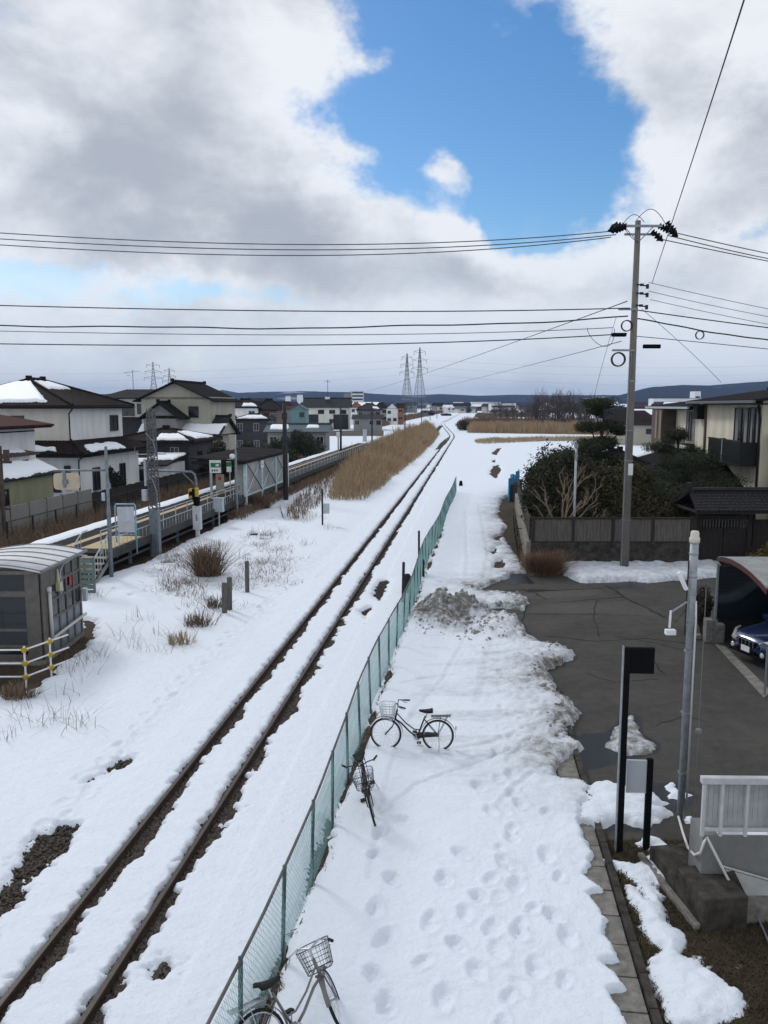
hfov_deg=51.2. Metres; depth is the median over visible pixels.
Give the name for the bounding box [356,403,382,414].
grey hip house
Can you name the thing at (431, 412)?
wood
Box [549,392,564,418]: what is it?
bare tree
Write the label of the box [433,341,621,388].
overhead cable
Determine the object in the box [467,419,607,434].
reeds
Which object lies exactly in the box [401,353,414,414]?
pylon
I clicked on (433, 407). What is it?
house
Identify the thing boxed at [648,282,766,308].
overhead cable
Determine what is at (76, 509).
fence
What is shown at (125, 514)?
platform sign
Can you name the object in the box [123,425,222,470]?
charcoal house
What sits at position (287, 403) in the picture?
house
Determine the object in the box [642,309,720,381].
overhead cable
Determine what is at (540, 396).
bare tree
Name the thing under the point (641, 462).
garden house
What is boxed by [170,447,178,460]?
window
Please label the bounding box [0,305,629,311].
overhead cable
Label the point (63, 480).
signal pole
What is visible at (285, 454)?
signal mast
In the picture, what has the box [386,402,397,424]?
house
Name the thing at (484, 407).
house
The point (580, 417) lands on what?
bare tree
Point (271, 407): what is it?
tiled house
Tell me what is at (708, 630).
brick planter
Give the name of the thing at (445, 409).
house
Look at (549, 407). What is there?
bare tree
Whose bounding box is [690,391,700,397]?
hall
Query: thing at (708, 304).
overhead cable
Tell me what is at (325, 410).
beige black house
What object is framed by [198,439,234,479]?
evergreen tree
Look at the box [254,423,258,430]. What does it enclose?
window
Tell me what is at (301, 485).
weed strip
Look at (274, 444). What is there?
evergreen tree
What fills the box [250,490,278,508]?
grass clump
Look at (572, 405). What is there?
bare tree
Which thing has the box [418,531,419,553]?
wooden post
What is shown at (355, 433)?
wall
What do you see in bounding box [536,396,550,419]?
bare tree
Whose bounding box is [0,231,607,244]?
overhead cable
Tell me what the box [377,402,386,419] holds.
brown roof house
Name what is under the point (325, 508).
relay post
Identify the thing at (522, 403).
hills
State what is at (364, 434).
post
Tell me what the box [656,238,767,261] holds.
overhead cable
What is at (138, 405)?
window
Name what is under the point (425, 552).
chain link fence
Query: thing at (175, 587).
dry weeds
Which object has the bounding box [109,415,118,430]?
window
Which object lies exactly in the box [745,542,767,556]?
yellow shrub
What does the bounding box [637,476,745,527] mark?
garden pine
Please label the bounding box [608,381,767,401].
hills
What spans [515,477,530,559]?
side wall
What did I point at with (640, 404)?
house
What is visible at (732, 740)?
asphalt road
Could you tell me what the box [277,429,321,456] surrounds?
evergreen tree
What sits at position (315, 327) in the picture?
overhead cable
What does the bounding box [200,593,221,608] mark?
grass clump
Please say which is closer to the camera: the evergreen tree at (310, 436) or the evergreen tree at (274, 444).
the evergreen tree at (274, 444)
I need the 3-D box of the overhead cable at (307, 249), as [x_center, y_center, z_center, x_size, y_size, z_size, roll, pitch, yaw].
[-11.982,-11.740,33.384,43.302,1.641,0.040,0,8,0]
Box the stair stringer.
[723,865,767,894]
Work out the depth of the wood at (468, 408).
750.21 m
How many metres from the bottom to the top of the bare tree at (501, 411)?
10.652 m
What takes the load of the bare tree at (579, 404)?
on the soil
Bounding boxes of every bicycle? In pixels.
[227,935,340,1023]
[341,748,378,825]
[370,699,455,752]
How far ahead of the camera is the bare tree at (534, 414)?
287.92 m
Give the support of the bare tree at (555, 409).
on the soil
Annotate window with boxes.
[0,489,10,506]
[0,575,31,660]
[49,556,83,651]
[53,483,61,492]
[92,467,101,490]
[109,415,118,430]
[119,462,126,483]
[122,408,134,415]
[137,404,141,413]
[139,469,143,480]
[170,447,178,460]
[188,406,198,417]
[197,450,202,464]
[237,423,242,430]
[237,440,242,447]
[245,423,250,430]
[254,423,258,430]
[254,440,259,447]
[262,440,267,447]
[270,436,276,444]
[316,436,323,444]
[685,410,694,442]
[733,407,749,441]
[748,407,760,441]
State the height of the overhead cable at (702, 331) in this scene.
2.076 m
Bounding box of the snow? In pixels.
[0,409,748,1023]
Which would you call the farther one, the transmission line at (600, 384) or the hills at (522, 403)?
the hills at (522, 403)
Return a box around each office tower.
[285,395,290,401]
[297,394,302,403]
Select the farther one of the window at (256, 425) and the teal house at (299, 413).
the teal house at (299, 413)
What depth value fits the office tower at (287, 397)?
1386.47 m
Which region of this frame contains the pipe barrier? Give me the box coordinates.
[0,634,69,687]
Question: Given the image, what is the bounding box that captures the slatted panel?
[80,557,95,592]
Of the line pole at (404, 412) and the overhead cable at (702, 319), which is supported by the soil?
the line pole at (404, 412)
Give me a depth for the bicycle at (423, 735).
16.88 m
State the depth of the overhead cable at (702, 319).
34.04 m
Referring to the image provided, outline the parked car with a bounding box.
[729,613,767,661]
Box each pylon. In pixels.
[144,362,162,388]
[162,369,175,383]
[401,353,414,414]
[411,347,428,416]
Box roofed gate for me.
[672,482,767,563]
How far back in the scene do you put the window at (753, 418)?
40.98 m
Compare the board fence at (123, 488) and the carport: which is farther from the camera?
the board fence at (123, 488)
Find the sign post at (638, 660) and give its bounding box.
[614,645,654,852]
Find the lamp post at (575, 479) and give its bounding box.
[573,444,577,515]
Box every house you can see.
[0,375,149,495]
[105,370,241,449]
[122,414,240,449]
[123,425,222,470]
[235,398,260,424]
[235,412,275,448]
[251,398,270,400]
[256,401,292,406]
[258,398,281,422]
[286,406,293,422]
[289,403,309,422]
[303,380,351,429]
[350,402,378,418]
[351,402,360,424]
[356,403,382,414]
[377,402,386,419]
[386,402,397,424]
[396,403,404,424]
[401,402,417,412]
[431,403,436,410]
[436,403,450,410]
[441,405,454,412]
[453,403,470,405]
[454,406,476,412]
[471,404,481,410]
[480,404,487,411]
[595,409,626,421]
[599,410,650,421]
[601,446,650,465]
[606,414,651,444]
[626,402,646,406]
[633,387,767,548]
[635,406,649,408]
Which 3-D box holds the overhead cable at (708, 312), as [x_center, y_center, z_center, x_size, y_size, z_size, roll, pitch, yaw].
[20.239,-7.601,34.136,17.944,2.832,0.023,0,8,0]
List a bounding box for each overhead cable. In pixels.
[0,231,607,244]
[0,234,615,249]
[0,237,610,255]
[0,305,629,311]
[0,315,627,329]
[0,334,611,345]
[4,327,612,334]
[366,301,627,391]
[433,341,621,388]
[594,319,615,396]
[637,336,766,348]
[638,310,767,327]
[638,318,767,339]
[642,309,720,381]
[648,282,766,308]
[649,291,767,316]
[650,299,765,323]
[652,0,744,282]
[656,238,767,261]
[668,235,767,258]
[677,233,767,253]
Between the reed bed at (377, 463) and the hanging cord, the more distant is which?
the reed bed at (377, 463)
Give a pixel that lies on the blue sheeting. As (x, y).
(512, 485)
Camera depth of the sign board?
13.15 m
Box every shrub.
[493,547,601,575]
[696,585,714,635]
[722,552,754,565]
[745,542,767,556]
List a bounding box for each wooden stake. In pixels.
[222,582,226,612]
[227,577,231,609]
[245,561,249,592]
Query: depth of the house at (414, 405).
791.31 m
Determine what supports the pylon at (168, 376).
on the snow
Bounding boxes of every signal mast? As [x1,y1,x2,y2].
[282,403,290,499]
[336,408,341,449]
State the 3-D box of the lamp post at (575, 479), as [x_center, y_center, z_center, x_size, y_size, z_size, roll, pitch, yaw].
[8.594,-0.151,36.460,0.365,5.888,0.195,0,8,0]
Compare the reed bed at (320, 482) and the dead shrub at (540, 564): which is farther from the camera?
the reed bed at (320, 482)
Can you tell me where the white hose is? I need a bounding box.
[677,816,729,879]
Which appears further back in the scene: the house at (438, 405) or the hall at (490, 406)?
the house at (438, 405)
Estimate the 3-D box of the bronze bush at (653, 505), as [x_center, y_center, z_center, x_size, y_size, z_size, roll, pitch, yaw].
[13.986,0.509,39.032,5.637,3.559,2.664,0,8,0]
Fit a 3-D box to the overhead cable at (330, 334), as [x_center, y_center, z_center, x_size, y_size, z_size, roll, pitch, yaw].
[-12.291,-7.714,33.919,43.919,0.471,0.030,0,8,0]
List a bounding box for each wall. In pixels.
[0,489,91,539]
[330,431,383,435]
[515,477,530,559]
[752,519,767,553]
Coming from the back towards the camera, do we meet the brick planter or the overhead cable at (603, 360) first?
the overhead cable at (603, 360)
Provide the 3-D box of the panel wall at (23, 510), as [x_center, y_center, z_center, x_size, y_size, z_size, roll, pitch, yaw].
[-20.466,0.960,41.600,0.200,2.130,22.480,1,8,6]
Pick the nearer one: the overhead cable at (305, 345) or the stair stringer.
the stair stringer
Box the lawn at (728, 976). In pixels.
[599,840,767,1023]
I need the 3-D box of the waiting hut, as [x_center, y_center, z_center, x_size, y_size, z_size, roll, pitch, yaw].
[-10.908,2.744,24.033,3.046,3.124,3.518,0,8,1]
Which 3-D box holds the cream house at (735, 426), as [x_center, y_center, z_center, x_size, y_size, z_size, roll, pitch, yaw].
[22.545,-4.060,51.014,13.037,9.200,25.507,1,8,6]
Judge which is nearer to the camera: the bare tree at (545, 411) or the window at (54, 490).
the window at (54, 490)
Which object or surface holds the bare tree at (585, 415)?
on the soil
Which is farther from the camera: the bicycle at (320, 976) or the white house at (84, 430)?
the white house at (84, 430)
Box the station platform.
[30,439,377,577]
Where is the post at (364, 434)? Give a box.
[362,429,366,440]
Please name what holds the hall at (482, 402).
on the snow
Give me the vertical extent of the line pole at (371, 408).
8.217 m
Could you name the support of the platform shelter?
on the soil
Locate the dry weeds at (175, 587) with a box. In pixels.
[1,499,337,740]
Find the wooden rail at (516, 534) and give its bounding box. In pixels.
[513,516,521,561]
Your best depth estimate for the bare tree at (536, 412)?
277.16 m
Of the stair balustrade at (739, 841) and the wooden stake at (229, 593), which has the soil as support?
the wooden stake at (229, 593)
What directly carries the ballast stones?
on the ballast bed at (348, 784)
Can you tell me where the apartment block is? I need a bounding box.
[344,391,363,402]
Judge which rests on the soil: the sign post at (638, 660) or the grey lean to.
the grey lean to
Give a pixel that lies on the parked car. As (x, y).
(751, 641)
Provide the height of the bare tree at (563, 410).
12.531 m
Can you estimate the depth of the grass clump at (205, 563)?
33.71 m
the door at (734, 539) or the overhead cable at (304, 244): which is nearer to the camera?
the overhead cable at (304, 244)
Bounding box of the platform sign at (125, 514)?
[114,503,137,557]
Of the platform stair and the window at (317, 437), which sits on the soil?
the platform stair
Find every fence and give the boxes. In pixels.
[0,454,300,539]
[92,466,221,511]
[206,477,456,1023]
[531,516,694,562]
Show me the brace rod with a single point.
(762, 927)
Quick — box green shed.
[0,449,60,506]
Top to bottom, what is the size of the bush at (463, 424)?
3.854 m
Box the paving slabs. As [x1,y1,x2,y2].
[557,754,650,1023]
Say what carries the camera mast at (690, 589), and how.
on the asphalt road
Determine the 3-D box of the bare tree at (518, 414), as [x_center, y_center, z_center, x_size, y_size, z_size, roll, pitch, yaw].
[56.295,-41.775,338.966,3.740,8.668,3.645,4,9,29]
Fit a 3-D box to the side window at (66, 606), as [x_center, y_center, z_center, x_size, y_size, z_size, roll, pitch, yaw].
[-9.620,2.735,24.308,0.050,2.590,2.260,0,8,1]
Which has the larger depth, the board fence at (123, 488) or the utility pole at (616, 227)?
the board fence at (123, 488)
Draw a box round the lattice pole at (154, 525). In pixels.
[134,408,165,556]
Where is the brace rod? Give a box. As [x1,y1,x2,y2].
[756,915,767,941]
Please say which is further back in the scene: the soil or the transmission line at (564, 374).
the transmission line at (564, 374)
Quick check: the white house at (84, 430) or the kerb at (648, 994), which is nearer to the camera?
the kerb at (648, 994)
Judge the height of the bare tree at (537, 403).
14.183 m
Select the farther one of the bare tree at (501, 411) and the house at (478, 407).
the house at (478, 407)
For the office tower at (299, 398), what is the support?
on the snow
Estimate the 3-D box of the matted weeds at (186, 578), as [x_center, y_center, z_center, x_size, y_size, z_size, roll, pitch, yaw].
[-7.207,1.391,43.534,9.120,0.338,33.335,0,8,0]
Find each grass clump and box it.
[0,678,48,701]
[135,538,273,581]
[160,626,199,645]
[174,607,224,627]
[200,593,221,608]
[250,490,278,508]
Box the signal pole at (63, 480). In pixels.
[53,446,113,576]
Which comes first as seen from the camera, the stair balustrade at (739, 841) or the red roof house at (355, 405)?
the stair balustrade at (739, 841)
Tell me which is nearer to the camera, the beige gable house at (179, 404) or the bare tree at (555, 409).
the beige gable house at (179, 404)
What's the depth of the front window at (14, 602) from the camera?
22.57 m
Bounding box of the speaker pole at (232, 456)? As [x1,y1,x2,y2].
[229,442,238,512]
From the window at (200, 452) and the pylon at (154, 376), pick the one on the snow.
the pylon at (154, 376)
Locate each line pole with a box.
[367,402,376,439]
[402,404,407,428]
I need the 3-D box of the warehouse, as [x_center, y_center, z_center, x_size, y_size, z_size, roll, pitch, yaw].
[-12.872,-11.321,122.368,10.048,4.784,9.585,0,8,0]
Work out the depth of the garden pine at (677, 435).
47.52 m
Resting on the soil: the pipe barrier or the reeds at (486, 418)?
the pipe barrier
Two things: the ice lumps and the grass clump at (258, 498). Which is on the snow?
the ice lumps
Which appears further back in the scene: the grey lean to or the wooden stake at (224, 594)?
the grey lean to
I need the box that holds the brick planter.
[693,617,724,642]
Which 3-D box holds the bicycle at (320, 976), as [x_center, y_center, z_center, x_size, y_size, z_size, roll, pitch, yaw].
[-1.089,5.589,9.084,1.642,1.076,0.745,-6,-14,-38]
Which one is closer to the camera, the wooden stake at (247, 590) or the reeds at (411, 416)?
the wooden stake at (247, 590)
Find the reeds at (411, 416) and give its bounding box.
[382,410,443,425]
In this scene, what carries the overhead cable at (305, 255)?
attached to the utility pole at (616, 227)
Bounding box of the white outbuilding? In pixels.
[138,452,189,481]
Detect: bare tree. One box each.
[491,403,497,415]
[497,402,505,417]
[506,406,512,418]
[512,462,608,532]
[513,406,521,416]
[518,403,526,417]
[526,392,539,418]
[532,385,545,419]
[532,388,543,419]
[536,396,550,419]
[537,389,546,421]
[542,389,556,419]
[544,398,557,421]
[546,395,557,418]
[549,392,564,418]
[551,394,560,421]
[553,388,573,420]
[555,391,571,421]
[558,390,575,417]
[565,389,581,420]
[573,397,586,420]
[574,392,587,418]
[577,393,588,421]
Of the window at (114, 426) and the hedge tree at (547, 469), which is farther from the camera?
the window at (114, 426)
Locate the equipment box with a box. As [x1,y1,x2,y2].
[212,497,223,525]
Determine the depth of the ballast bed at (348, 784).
13.47 m
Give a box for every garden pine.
[569,395,650,472]
[573,441,612,466]
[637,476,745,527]
[638,425,707,471]
[644,447,752,490]
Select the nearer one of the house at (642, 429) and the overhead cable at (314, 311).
the overhead cable at (314, 311)
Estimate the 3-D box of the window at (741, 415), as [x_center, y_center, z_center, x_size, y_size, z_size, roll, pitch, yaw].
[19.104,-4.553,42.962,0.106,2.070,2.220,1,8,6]
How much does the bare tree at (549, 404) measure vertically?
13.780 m
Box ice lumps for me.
[407,585,572,736]
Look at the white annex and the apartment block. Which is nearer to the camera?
the white annex
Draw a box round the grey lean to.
[352,415,383,430]
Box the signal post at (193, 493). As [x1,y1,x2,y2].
[149,469,201,536]
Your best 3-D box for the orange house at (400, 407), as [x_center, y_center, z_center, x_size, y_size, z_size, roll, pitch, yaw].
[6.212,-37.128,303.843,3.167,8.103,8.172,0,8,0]
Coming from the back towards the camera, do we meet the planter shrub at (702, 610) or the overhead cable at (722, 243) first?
the overhead cable at (722, 243)
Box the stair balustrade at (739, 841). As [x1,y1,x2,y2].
[688,775,767,877]
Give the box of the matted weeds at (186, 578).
[138,501,319,613]
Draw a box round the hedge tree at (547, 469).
[517,438,622,537]
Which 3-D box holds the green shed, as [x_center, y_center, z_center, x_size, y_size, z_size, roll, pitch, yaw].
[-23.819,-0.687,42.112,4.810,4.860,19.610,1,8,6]
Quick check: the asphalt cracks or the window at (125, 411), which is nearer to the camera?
the asphalt cracks
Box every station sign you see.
[209,460,223,498]
[226,459,230,497]
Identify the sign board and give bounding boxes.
[625,758,653,850]
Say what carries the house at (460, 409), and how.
on the snow
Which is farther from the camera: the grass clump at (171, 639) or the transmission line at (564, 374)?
the transmission line at (564, 374)
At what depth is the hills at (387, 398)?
3204.17 m
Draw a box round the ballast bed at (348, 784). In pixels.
[0,426,453,1023]
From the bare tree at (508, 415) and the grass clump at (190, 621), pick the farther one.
the bare tree at (508, 415)
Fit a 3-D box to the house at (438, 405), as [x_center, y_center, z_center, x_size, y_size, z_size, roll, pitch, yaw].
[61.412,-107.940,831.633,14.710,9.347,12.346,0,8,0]
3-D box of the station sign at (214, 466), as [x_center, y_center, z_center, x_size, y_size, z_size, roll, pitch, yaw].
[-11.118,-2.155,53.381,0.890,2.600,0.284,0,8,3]
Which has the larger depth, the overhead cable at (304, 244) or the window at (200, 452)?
the window at (200, 452)
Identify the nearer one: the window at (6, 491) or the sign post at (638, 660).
the sign post at (638, 660)
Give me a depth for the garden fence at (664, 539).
36.42 m
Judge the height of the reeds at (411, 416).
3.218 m
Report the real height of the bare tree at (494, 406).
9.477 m
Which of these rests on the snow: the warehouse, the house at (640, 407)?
the house at (640, 407)
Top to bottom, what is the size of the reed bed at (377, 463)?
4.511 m
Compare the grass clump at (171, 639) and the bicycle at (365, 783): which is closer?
the bicycle at (365, 783)
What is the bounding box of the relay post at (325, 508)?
[321,489,329,524]
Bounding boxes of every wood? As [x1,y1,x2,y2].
[418,410,451,415]
[465,406,577,412]
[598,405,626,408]
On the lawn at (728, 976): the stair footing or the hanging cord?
the stair footing
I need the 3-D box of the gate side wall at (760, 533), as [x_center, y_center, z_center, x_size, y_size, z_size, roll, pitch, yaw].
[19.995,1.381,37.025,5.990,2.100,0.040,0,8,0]
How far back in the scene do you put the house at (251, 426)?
127.82 m
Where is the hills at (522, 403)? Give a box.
[291,401,647,408]
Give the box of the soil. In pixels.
[0,448,751,751]
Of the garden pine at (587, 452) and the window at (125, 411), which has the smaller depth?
the garden pine at (587, 452)
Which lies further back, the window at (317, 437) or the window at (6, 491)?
the window at (317, 437)
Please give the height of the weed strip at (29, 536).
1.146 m
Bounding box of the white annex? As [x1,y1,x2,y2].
[0,415,53,457]
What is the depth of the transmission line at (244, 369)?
574.22 m
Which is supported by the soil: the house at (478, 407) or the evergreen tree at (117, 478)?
the evergreen tree at (117, 478)
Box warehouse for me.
[263,422,332,454]
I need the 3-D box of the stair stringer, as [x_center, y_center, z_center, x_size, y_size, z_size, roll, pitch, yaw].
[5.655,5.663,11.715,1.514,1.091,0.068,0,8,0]
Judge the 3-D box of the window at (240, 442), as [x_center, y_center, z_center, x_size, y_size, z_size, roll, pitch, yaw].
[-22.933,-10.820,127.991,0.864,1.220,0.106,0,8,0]
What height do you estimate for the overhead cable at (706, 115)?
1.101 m
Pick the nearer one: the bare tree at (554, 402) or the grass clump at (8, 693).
the grass clump at (8, 693)
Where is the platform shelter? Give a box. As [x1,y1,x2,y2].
[190,447,292,510]
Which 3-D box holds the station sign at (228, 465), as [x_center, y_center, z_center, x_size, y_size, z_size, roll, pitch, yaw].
[-10.432,-2.252,54.106,0.320,2.600,0.128,1,8,6]
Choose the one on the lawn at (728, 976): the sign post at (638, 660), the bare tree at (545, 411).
the sign post at (638, 660)
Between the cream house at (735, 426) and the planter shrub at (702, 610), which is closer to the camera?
the planter shrub at (702, 610)
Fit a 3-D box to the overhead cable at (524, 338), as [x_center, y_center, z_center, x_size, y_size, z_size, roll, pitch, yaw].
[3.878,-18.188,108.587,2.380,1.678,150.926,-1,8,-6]
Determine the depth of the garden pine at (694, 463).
41.45 m
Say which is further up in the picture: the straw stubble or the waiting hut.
the straw stubble
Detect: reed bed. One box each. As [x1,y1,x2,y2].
[277,433,395,519]
[326,417,439,500]
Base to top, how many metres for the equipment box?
2.100 m
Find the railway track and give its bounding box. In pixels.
[0,415,457,1023]
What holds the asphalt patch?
on the asphalt road
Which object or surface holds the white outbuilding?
on the soil
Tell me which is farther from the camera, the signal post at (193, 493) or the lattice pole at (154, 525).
the signal post at (193, 493)
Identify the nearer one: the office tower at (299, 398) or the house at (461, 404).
the house at (461, 404)
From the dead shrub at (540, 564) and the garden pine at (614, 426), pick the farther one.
the garden pine at (614, 426)
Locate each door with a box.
[699,528,722,563]
[722,528,746,563]
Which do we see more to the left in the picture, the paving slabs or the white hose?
the paving slabs
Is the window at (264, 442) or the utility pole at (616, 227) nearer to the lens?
the utility pole at (616, 227)
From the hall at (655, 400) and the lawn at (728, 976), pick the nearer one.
the lawn at (728, 976)
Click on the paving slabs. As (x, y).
(630, 1003)
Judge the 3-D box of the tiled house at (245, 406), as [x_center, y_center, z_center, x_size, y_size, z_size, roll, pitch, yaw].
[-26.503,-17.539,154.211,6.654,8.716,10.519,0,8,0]
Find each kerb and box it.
[556,687,662,1023]
[715,644,767,697]
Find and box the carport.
[713,556,767,642]
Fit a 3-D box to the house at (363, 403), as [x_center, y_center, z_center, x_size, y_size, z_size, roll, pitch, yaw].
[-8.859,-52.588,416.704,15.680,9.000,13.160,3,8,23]
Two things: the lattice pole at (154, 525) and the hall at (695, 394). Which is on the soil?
the lattice pole at (154, 525)
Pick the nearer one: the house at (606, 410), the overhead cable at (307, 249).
the overhead cable at (307, 249)
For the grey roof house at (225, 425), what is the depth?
87.49 m
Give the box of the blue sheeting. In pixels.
[508,471,521,501]
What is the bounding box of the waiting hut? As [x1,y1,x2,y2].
[0,543,87,665]
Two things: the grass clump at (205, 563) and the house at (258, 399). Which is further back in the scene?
the house at (258, 399)
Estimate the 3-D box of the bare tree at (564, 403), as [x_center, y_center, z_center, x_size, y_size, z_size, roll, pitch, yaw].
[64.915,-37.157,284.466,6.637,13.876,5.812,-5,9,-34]
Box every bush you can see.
[455,420,468,429]
[576,458,681,516]
[620,488,726,533]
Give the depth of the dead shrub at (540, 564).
34.74 m
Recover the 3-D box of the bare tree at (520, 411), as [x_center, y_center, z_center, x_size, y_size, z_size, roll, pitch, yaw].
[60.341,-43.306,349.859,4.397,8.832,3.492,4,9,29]
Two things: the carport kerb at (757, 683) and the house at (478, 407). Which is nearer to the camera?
the carport kerb at (757, 683)
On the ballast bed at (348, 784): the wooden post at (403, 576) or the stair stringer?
the wooden post at (403, 576)
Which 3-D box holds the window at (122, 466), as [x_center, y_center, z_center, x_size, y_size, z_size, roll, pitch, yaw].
[-20.782,-3.049,63.893,0.106,1.720,1.020,1,8,6]
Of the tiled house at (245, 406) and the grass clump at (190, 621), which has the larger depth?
the tiled house at (245, 406)
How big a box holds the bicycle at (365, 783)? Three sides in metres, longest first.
1.822 x 1.044 x 0.663 m
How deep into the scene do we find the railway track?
13.54 m
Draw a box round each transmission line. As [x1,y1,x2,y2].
[116,359,405,373]
[429,367,756,375]
[432,375,767,385]
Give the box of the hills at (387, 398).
[101,390,615,402]
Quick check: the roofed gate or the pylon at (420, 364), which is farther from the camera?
the pylon at (420, 364)
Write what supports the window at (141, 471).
in the white outbuilding
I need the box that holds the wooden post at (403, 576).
[402,562,404,600]
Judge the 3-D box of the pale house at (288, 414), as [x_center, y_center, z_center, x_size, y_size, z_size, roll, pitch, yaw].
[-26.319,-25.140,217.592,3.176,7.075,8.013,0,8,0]
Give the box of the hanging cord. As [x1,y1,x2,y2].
[694,589,706,810]
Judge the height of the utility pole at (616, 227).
15.714 m
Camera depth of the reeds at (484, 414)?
490.76 m
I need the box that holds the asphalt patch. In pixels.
[497,589,658,615]
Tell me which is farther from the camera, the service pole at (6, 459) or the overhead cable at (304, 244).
the service pole at (6, 459)
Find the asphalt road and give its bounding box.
[482,571,767,839]
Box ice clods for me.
[364,587,581,736]
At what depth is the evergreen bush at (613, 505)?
39.59 m
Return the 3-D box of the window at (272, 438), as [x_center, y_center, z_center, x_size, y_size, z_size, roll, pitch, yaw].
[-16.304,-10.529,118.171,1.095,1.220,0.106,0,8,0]
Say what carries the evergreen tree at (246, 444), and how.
on the soil
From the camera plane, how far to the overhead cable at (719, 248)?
33.69 m
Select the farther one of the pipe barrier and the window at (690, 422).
the window at (690, 422)
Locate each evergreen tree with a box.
[108,466,127,487]
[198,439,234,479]
[232,440,256,464]
[262,438,300,462]
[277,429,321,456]
[296,431,325,454]
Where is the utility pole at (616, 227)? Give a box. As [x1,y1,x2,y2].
[608,209,677,566]
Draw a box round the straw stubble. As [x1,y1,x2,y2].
[475,435,607,443]
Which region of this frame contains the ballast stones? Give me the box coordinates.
[0,513,409,1023]
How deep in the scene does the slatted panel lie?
30.75 m
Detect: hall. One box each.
[470,402,500,404]
[488,403,515,412]
[648,398,702,405]
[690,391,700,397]
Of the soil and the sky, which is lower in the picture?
the soil
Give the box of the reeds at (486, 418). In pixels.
[462,414,594,422]
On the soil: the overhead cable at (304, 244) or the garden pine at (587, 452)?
the garden pine at (587, 452)
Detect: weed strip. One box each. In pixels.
[0,454,308,547]
[225,454,358,519]
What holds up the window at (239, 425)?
in the house at (251, 426)
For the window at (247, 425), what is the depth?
127.65 m
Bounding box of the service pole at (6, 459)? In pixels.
[0,446,11,536]
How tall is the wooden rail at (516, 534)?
1.189 m
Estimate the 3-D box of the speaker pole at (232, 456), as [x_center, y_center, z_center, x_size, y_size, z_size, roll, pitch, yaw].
[-9.669,-1.874,51.642,0.490,5.300,0.385,0,8,0]
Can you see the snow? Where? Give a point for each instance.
(454, 885)
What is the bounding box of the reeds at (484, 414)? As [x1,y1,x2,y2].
[475,412,545,416]
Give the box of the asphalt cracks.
[515,585,707,725]
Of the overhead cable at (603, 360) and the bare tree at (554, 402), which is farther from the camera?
the bare tree at (554, 402)
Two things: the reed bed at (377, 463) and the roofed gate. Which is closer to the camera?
the roofed gate
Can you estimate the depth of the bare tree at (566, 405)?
271.44 m
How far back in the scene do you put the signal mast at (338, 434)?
111.05 m
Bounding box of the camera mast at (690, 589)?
[664,530,699,822]
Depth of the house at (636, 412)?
207.41 m
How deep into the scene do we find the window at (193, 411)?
87.06 m
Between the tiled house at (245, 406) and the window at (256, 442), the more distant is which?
the tiled house at (245, 406)
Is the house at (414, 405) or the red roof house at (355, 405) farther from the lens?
the house at (414, 405)
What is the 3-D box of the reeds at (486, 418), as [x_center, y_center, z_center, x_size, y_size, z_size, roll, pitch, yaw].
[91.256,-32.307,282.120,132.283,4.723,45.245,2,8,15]
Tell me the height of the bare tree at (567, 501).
4.965 m
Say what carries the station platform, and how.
on the soil
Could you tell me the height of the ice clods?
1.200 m
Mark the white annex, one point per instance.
(16, 433)
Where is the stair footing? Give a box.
[638,844,767,932]
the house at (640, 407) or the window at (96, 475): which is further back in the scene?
the house at (640, 407)
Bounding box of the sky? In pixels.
[0,0,767,395]
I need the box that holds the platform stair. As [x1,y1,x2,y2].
[72,530,113,582]
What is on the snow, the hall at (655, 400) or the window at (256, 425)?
the hall at (655, 400)
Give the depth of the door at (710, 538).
36.88 m
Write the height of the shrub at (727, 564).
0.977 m
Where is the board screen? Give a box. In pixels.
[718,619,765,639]

